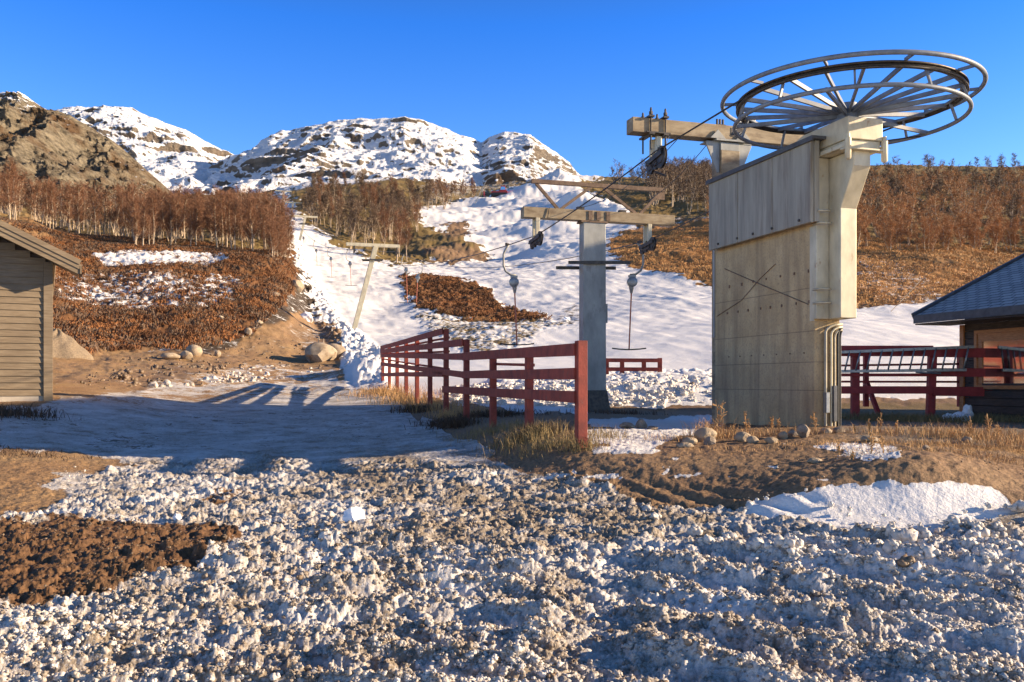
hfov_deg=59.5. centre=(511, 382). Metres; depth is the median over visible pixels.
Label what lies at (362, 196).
birch tree
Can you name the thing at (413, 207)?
birch tree
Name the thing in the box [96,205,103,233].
birch tree
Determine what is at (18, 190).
birch tree
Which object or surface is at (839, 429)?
rock
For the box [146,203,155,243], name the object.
birch tree
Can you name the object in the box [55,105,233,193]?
mountain
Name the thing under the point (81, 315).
heather
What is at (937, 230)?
birch tree
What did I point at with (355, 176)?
birch tree
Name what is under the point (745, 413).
dry stalk
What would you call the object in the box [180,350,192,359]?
rock
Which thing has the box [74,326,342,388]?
track stones
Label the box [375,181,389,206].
birch tree
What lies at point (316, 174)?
birch tree
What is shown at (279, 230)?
birch tree
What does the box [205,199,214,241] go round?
birch tree
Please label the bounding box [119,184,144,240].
birch tree
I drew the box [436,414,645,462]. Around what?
dry grass
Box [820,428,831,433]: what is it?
rock
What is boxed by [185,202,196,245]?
birch tree
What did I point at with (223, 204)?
birch tree
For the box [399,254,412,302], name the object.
drag hanger
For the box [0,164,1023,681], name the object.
ground
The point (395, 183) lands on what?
birch tree
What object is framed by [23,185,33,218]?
birch tree
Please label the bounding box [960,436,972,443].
rock
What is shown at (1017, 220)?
birch tree
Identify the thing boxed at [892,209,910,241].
birch tree
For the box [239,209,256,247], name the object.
birch tree
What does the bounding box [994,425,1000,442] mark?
dry stalk
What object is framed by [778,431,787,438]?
rock
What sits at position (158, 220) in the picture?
birch tree
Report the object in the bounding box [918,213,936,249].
birch tree
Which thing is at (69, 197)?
birch tree
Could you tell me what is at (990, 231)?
birch tree
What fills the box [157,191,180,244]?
birch tree
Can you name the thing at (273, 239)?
birch tree
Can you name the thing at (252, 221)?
birch tree
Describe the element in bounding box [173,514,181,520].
snow chunk
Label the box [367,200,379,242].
birch tree
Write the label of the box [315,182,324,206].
birch tree
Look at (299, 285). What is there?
boulder
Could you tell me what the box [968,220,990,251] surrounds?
birch tree
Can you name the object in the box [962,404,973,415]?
snow lump
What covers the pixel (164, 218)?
birch tree
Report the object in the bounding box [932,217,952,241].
birch tree
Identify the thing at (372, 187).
birch tree
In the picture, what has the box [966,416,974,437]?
dry stalk
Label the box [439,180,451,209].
birch tree
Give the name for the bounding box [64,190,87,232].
birch tree
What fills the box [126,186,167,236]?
birch tree
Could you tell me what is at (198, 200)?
birch tree
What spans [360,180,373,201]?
birch tree
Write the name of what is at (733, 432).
dry stalk
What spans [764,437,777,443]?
rock
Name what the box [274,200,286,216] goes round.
birch tree
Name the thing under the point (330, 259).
drag hanger
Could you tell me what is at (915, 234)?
birch tree
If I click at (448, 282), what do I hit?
heather
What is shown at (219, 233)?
birch tree
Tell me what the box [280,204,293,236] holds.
birch tree
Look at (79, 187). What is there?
birch tree
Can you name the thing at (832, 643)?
snow clods
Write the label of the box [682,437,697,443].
rock
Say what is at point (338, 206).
birch tree
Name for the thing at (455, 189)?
birch tree
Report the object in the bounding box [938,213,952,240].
birch tree
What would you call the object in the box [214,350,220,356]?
rock
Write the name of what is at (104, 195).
woodland
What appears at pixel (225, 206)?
birch tree
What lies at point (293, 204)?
lift tower
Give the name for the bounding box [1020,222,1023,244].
birch tree
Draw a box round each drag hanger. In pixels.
[327,247,332,273]
[346,249,355,285]
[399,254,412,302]
[413,260,422,302]
[500,243,533,345]
[612,241,645,349]
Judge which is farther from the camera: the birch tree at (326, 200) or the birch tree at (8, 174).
the birch tree at (326, 200)
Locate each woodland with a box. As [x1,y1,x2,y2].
[0,171,289,240]
[296,180,421,242]
[609,158,711,185]
[643,155,711,213]
[704,162,1023,244]
[880,153,1021,171]
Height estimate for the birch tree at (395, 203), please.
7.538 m
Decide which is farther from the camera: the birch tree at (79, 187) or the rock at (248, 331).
the birch tree at (79, 187)
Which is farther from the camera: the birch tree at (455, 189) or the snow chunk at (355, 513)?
the birch tree at (455, 189)
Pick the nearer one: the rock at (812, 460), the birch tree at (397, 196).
the rock at (812, 460)
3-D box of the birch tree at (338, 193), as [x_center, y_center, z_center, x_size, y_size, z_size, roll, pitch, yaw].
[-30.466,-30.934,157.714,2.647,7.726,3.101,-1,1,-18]
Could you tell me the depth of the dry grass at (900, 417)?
18.84 m
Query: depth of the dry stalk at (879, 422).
11.97 m
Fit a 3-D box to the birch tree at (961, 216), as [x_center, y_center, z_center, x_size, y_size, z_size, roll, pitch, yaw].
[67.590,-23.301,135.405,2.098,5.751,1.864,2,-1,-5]
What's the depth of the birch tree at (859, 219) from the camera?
121.89 m
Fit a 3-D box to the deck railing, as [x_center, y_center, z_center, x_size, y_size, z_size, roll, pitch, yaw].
[10.060,0.080,21.023,5.800,1.814,1.665,0,0,0]
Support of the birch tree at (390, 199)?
on the ground at (290, 430)
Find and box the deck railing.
[841,346,991,416]
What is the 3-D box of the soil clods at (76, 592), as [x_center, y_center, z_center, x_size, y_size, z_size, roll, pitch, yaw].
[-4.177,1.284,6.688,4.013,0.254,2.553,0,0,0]
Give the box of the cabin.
[0,220,81,401]
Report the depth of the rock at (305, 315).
65.68 m
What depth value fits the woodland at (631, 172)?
274.54 m
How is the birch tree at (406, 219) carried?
on the ground at (290, 430)
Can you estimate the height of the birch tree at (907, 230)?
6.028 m
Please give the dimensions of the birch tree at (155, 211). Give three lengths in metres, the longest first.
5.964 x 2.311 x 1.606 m
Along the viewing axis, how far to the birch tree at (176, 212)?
92.57 m
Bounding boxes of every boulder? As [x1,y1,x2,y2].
[291,279,303,292]
[305,342,336,361]
[329,343,345,357]
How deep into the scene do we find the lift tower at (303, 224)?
124.85 m
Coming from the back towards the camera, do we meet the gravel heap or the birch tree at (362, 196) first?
the birch tree at (362, 196)
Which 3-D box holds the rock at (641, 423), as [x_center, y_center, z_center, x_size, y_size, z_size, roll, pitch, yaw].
[1.966,0.637,13.620,0.179,0.177,0.261,0,0,-9]
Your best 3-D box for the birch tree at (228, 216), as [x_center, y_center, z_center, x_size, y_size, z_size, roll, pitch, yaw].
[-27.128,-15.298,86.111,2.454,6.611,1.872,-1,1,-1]
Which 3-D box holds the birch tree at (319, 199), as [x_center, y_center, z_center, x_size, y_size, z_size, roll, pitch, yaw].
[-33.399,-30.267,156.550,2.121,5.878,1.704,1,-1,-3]
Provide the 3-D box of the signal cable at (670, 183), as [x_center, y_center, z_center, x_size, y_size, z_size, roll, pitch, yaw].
[3.186,-4.235,19.565,0.013,0.263,6.582,0,0,-7]
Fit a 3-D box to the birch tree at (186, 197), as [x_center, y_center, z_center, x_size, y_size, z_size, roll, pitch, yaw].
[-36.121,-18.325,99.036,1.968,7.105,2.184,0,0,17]
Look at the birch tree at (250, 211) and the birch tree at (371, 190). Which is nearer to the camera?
the birch tree at (250, 211)
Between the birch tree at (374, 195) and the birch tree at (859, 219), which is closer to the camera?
the birch tree at (859, 219)
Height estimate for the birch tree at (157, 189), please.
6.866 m
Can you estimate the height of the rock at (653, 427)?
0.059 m
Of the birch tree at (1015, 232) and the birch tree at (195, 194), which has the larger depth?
the birch tree at (1015, 232)
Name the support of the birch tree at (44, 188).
on the ground at (290, 430)
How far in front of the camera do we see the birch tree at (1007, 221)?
135.68 m
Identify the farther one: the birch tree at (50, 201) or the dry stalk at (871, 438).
the birch tree at (50, 201)
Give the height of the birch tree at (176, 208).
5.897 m
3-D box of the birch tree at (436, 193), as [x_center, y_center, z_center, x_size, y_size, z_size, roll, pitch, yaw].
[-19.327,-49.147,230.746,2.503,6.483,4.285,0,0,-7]
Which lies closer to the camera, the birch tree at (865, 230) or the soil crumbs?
the soil crumbs
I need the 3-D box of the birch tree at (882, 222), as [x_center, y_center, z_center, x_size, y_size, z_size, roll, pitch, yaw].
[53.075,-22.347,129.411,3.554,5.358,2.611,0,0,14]
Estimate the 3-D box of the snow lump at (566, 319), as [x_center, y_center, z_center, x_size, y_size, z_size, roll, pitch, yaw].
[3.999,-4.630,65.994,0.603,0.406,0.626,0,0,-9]
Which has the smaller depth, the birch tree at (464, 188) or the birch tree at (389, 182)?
the birch tree at (389, 182)
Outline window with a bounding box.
[974,327,1023,388]
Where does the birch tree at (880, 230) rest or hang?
on the ground at (290, 430)
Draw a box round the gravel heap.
[53,328,93,359]
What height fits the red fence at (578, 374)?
2.380 m
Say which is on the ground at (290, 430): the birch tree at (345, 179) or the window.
the birch tree at (345, 179)
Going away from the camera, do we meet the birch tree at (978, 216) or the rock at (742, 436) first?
the rock at (742, 436)
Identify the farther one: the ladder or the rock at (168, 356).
the rock at (168, 356)
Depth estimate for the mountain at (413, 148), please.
828.57 m
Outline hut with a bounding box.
[911,253,1023,419]
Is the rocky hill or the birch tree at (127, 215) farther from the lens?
the rocky hill
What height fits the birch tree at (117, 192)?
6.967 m
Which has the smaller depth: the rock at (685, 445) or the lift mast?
the rock at (685, 445)
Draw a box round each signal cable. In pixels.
[584,139,677,206]
[624,146,705,210]
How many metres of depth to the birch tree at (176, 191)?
97.28 m
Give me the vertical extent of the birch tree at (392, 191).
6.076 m
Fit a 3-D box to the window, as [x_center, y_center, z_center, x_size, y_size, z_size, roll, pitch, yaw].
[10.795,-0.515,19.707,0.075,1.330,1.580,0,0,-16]
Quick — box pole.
[891,279,921,310]
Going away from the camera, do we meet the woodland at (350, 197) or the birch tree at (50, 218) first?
the birch tree at (50, 218)
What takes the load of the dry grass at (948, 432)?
on the ground at (290, 430)
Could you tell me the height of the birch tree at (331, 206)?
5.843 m
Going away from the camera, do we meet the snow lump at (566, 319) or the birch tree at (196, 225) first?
the snow lump at (566, 319)
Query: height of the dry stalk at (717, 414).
0.531 m
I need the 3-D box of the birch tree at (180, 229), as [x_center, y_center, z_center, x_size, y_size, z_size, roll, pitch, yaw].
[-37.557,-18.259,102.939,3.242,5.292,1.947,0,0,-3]
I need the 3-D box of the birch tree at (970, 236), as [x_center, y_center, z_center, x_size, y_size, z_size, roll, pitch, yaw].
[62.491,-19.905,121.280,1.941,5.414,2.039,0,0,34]
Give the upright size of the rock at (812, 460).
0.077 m
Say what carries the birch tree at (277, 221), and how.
on the ground at (290, 430)
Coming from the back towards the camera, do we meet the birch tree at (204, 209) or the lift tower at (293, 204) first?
the lift tower at (293, 204)
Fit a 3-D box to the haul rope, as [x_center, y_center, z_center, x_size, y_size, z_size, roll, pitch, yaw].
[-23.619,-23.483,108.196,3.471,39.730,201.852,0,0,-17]
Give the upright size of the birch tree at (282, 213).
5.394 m
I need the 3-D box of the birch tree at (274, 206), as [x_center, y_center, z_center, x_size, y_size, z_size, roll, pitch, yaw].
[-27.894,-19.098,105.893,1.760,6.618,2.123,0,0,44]
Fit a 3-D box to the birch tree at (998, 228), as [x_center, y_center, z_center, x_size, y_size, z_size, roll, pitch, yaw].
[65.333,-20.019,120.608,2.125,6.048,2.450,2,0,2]
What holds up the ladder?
attached to the deck railing
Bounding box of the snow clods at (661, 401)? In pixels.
[439,373,711,408]
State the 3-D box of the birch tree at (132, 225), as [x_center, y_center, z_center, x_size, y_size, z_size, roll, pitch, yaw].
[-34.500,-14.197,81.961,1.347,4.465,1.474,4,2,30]
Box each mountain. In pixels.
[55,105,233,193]
[202,116,579,194]
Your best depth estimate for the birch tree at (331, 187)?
189.20 m
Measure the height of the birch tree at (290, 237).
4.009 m
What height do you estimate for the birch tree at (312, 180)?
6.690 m
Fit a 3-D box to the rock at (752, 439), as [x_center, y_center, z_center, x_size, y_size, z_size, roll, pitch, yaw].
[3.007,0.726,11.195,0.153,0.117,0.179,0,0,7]
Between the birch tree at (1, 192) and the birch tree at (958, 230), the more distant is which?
the birch tree at (958, 230)
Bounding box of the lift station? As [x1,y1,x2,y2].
[705,49,987,426]
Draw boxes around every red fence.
[380,328,587,448]
[606,358,661,373]
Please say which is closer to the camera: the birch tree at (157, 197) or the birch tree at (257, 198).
the birch tree at (157, 197)
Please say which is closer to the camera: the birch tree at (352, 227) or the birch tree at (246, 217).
the birch tree at (246, 217)
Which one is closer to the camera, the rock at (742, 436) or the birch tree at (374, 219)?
the rock at (742, 436)
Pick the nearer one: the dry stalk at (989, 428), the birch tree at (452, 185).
the dry stalk at (989, 428)
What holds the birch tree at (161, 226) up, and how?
on the ground at (290, 430)
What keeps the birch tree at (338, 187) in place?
on the ground at (290, 430)
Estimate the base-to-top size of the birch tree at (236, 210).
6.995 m
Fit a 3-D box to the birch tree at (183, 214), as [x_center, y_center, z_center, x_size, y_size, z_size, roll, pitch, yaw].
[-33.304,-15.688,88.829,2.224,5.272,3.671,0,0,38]
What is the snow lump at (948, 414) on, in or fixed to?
on the ground at (290, 430)
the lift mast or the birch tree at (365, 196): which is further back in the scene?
the birch tree at (365, 196)
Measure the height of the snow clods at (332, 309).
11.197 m
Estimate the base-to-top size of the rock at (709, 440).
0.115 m
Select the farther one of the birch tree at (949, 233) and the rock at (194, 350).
the birch tree at (949, 233)
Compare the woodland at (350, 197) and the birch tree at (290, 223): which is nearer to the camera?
the birch tree at (290, 223)
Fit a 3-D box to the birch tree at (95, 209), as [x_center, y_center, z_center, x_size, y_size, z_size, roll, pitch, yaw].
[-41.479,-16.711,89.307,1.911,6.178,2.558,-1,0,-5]
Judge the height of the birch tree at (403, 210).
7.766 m
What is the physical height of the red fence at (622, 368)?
1.114 m
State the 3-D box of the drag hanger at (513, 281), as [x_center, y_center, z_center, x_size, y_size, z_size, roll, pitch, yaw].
[0.134,-2.418,24.600,0.954,2.817,0.267,0,0,0]
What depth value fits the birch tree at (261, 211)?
93.49 m
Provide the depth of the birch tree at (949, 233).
115.94 m
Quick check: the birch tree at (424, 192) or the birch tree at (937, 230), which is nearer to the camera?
the birch tree at (937, 230)
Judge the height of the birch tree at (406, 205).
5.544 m
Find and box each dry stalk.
[713,399,727,433]
[730,425,736,439]
[743,411,750,430]
[769,415,773,429]
[776,418,780,433]
[810,412,817,433]
[867,431,875,453]
[877,412,882,432]
[878,436,885,451]
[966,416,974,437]
[984,414,991,439]
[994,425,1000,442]
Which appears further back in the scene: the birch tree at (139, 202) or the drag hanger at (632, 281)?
the birch tree at (139, 202)
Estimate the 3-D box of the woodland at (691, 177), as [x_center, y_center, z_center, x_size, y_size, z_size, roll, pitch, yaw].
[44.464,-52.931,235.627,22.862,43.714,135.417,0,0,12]
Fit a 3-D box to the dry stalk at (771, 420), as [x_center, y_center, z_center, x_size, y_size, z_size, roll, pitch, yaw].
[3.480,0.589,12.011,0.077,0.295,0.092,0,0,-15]
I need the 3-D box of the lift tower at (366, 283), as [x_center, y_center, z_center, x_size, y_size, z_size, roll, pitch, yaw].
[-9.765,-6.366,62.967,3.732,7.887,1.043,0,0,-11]
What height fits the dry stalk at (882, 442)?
0.216 m
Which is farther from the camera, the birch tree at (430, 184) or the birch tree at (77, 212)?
the birch tree at (430, 184)
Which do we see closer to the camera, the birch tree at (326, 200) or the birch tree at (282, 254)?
the birch tree at (282, 254)
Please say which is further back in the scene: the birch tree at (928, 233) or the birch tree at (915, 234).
the birch tree at (928, 233)
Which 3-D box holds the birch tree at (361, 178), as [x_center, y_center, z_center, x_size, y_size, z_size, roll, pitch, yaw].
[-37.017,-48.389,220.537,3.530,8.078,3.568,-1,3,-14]
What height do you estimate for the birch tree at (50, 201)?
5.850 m
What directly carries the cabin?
on the ground at (290, 430)
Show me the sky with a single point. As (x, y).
(569, 75)
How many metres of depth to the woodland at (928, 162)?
309.80 m
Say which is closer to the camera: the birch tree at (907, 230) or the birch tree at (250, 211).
the birch tree at (250, 211)
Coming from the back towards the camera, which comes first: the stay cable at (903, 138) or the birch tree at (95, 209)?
the birch tree at (95, 209)
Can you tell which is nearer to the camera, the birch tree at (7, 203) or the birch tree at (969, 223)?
the birch tree at (7, 203)
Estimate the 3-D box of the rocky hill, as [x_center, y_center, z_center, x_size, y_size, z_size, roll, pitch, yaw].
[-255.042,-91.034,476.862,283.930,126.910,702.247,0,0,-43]
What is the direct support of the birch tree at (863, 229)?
on the ground at (290, 430)
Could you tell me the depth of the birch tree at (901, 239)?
119.43 m
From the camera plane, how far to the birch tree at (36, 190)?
118.36 m
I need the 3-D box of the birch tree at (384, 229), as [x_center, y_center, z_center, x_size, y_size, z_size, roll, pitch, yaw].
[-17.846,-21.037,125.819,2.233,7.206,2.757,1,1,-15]
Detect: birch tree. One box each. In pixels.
[0,154,22,219]
[0,171,6,208]
[3,179,21,219]
[3,186,17,214]
[6,162,20,219]
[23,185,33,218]
[28,177,42,219]
[37,175,50,225]
[39,184,60,227]
[45,183,58,228]
[59,181,75,231]
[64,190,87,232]
[68,179,88,232]
[86,185,102,234]
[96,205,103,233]
[102,193,126,235]
[112,187,125,236]
[118,191,150,236]
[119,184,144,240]
[120,180,141,235]
[121,196,128,236]
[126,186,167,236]
[128,203,141,243]
[129,194,141,244]
[137,199,152,245]
[146,201,164,242]
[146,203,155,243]
[148,190,160,243]
[149,192,163,237]
[150,183,165,237]
[156,202,165,238]
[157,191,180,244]
[159,200,192,241]
[162,193,167,237]
[166,193,183,238]
[167,193,183,242]
[173,187,184,238]
[178,203,193,238]
[179,186,191,237]
[181,189,192,239]
[184,184,203,237]
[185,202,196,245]
[188,202,203,244]
[192,197,205,239]
[195,188,208,234]
[198,195,206,240]
[203,197,215,241]
[204,184,225,246]
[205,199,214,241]
[212,190,238,246]
[216,187,226,245]
[216,209,221,243]
[220,189,241,248]
[227,197,244,248]
[229,188,240,244]
[236,209,248,247]
[238,192,262,250]
[238,201,269,241]
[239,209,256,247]
[243,196,259,248]
[253,192,263,237]
[254,196,282,248]
[258,188,275,238]
[259,205,269,246]
[261,215,270,250]
[263,218,280,255]
[267,215,278,252]
[268,220,281,256]
[271,194,280,217]
[273,213,282,247]
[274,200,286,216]
[274,219,287,255]
[278,208,286,225]
[278,234,285,256]
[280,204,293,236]
[284,207,297,247]
[284,233,290,257]
[285,228,295,258]
[305,188,318,214]
[309,173,315,187]
[313,168,323,185]
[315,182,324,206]
[317,194,326,223]
[322,191,329,211]
[328,174,336,202]
[328,195,335,227]
[330,195,343,236]
[332,181,344,199]
[332,188,344,226]
[341,169,347,193]
[345,198,362,248]
[351,170,367,190]
[356,170,365,196]
[359,185,364,205]
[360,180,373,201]
[362,185,369,210]
[365,180,378,199]
[367,181,373,208]
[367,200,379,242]
[369,186,377,207]
[370,202,393,241]
[373,184,389,213]
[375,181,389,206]
[378,209,391,253]
[380,198,401,239]
[384,196,398,238]
[387,175,393,188]
[389,206,407,256]
[390,186,395,195]
[390,209,404,262]
[392,180,403,195]
[394,189,403,215]
[399,211,414,259]
[403,175,415,197]
[403,201,421,224]
[411,197,421,231]
[416,185,425,201]
[421,184,432,207]
[422,179,433,207]
[434,179,439,203]
[435,182,446,204]
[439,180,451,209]
[449,180,453,194]
[452,181,457,191]
[459,178,464,194]
[459,179,469,197]
[470,177,473,193]
[472,182,475,195]
[856,211,866,245]
[857,217,873,243]
[858,213,871,245]
[868,210,888,237]
[873,218,899,249]
[883,217,896,249]
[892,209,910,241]
[894,220,905,249]
[900,210,912,245]
[911,221,922,250]
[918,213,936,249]
[922,225,935,244]
[925,221,942,251]
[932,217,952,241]
[937,215,953,245]
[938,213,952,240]
[944,220,956,249]
[952,219,967,246]
[955,211,965,242]
[963,210,977,246]
[966,215,980,248]
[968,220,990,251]
[975,208,982,223]
[988,218,1000,249]
[990,218,1019,251]
[991,213,1005,252]
[997,215,1011,245]
[1008,214,1021,249]
[1010,220,1020,246]
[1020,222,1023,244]
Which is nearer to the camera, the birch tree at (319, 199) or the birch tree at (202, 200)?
the birch tree at (202, 200)
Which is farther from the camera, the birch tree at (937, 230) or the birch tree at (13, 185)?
the birch tree at (937, 230)
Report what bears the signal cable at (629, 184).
attached to the lift mast
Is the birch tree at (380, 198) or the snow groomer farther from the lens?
the snow groomer
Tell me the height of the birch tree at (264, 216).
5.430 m
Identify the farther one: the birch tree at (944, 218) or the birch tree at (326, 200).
the birch tree at (326, 200)
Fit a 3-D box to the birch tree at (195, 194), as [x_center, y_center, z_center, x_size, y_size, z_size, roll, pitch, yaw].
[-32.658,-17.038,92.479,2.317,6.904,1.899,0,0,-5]
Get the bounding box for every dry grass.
[335,380,519,417]
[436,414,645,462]
[617,412,1023,466]
[841,410,1023,423]
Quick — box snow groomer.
[483,186,507,196]
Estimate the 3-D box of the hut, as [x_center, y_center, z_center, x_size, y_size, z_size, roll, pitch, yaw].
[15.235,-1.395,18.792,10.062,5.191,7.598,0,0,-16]
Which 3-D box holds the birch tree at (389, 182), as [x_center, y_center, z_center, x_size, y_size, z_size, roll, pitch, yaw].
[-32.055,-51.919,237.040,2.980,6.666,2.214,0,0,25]
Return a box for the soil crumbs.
[482,446,1022,506]
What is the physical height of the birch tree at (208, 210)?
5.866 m
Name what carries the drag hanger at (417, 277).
hanging from the haul rope
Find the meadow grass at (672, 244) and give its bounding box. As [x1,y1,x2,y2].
[608,226,1023,307]
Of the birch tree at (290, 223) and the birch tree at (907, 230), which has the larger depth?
the birch tree at (907, 230)
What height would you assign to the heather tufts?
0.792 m
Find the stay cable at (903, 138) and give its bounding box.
[880,136,920,142]
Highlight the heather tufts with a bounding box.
[0,401,672,463]
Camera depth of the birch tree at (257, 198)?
117.04 m
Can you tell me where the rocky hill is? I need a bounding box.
[0,91,169,208]
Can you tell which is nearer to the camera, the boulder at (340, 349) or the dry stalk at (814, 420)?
the dry stalk at (814, 420)
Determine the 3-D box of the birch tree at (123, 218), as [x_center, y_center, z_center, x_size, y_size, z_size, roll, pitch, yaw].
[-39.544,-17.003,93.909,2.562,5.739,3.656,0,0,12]
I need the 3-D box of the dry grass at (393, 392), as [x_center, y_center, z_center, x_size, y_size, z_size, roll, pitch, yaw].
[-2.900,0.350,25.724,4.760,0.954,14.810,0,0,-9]
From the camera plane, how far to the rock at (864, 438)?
10.82 m
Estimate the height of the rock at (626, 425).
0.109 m
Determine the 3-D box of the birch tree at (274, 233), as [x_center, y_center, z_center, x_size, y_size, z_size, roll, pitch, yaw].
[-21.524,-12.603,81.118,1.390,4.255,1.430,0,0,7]
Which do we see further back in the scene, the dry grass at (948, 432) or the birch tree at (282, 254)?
the birch tree at (282, 254)
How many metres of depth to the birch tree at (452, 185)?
243.34 m
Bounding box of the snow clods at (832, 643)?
[0,459,1023,681]
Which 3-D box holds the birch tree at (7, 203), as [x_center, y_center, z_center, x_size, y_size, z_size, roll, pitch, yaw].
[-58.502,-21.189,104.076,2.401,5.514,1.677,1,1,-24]
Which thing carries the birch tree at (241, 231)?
on the ground at (290, 430)
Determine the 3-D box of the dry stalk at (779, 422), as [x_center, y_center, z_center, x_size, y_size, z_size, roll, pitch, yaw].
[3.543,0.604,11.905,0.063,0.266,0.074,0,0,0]
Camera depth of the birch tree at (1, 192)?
102.14 m
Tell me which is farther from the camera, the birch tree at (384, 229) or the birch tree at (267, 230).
the birch tree at (384, 229)
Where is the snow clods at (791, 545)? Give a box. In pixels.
[640,499,1023,575]
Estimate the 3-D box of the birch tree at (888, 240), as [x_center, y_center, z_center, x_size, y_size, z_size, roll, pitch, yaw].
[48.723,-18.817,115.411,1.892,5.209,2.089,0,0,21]
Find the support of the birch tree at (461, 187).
on the ground at (290, 430)
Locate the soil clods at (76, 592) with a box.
[0,516,221,607]
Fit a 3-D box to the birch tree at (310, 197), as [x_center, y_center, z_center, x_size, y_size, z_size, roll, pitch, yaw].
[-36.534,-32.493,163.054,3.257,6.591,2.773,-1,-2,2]
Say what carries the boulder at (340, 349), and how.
on the ground at (290, 430)
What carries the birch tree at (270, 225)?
on the ground at (290, 430)
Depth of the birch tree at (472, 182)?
254.76 m
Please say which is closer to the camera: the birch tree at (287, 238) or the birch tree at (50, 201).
the birch tree at (287, 238)
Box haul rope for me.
[280,63,965,267]
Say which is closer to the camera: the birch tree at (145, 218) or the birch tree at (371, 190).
the birch tree at (145, 218)
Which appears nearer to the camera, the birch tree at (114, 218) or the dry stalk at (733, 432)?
the dry stalk at (733, 432)
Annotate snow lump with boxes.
[562,317,569,321]
[943,413,953,420]
[953,411,971,420]
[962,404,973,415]
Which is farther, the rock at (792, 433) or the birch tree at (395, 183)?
the birch tree at (395, 183)
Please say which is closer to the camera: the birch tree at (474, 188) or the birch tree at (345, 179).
the birch tree at (345, 179)
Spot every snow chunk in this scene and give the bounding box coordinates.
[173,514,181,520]
[342,506,365,521]
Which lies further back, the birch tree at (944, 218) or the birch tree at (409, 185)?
the birch tree at (409, 185)
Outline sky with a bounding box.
[0,0,1023,178]
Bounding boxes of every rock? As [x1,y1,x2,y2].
[160,353,179,359]
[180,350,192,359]
[186,344,202,355]
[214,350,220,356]
[244,328,251,335]
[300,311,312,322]
[619,422,634,428]
[635,418,647,428]
[647,426,657,429]
[676,442,693,447]
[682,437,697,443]
[694,427,716,441]
[703,436,715,444]
[734,431,750,441]
[746,436,758,442]
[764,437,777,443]
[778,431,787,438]
[788,430,797,436]
[796,424,810,437]
[806,457,821,463]
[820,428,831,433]
[833,426,844,432]
[861,436,878,441]
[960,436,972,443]
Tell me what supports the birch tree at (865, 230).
on the ground at (290, 430)
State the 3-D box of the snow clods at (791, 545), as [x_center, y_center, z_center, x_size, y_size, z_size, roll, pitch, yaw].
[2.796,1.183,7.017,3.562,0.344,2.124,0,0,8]
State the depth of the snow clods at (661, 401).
25.97 m
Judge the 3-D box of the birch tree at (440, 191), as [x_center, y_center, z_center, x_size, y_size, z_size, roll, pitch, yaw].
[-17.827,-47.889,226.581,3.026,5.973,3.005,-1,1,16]
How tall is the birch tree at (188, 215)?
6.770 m
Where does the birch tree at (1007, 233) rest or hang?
on the ground at (290, 430)
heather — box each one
[0,216,295,351]
[402,272,551,321]
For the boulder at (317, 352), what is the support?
on the ground at (290, 430)
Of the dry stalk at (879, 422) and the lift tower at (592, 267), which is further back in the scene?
the lift tower at (592, 267)
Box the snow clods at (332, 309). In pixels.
[318,308,354,366]
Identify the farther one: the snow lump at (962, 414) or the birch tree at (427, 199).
the birch tree at (427, 199)
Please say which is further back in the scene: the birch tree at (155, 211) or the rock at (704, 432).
the birch tree at (155, 211)
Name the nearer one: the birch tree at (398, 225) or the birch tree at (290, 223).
the birch tree at (290, 223)
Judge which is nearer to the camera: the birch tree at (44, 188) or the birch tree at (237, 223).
the birch tree at (237, 223)
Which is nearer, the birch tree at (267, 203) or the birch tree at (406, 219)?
the birch tree at (267, 203)
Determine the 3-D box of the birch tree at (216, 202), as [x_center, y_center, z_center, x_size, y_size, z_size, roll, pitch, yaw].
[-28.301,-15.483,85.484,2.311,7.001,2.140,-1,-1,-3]
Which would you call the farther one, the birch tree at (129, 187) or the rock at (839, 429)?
the birch tree at (129, 187)
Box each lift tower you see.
[284,199,301,209]
[293,212,317,240]
[346,236,399,328]
[521,179,674,411]
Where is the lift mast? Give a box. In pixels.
[627,107,802,421]
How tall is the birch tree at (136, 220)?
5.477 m
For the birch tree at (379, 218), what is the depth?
142.47 m
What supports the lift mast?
on the ground at (290, 430)
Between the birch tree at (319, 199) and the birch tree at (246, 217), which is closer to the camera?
the birch tree at (246, 217)
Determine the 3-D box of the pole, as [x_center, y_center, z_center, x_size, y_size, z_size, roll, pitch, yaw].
[27.280,-6.014,61.998,2.160,2.265,0.045,0,0,0]
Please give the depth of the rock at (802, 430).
11.45 m
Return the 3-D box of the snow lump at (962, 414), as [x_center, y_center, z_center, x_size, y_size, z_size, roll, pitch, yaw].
[9.637,0.764,19.196,0.378,0.284,0.434,0,0,14]
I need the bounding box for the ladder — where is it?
[841,345,973,373]
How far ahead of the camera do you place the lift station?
13.38 m
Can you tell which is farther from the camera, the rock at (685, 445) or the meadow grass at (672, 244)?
the meadow grass at (672, 244)
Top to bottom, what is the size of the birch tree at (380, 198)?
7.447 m
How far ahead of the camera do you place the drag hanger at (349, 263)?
65.98 m

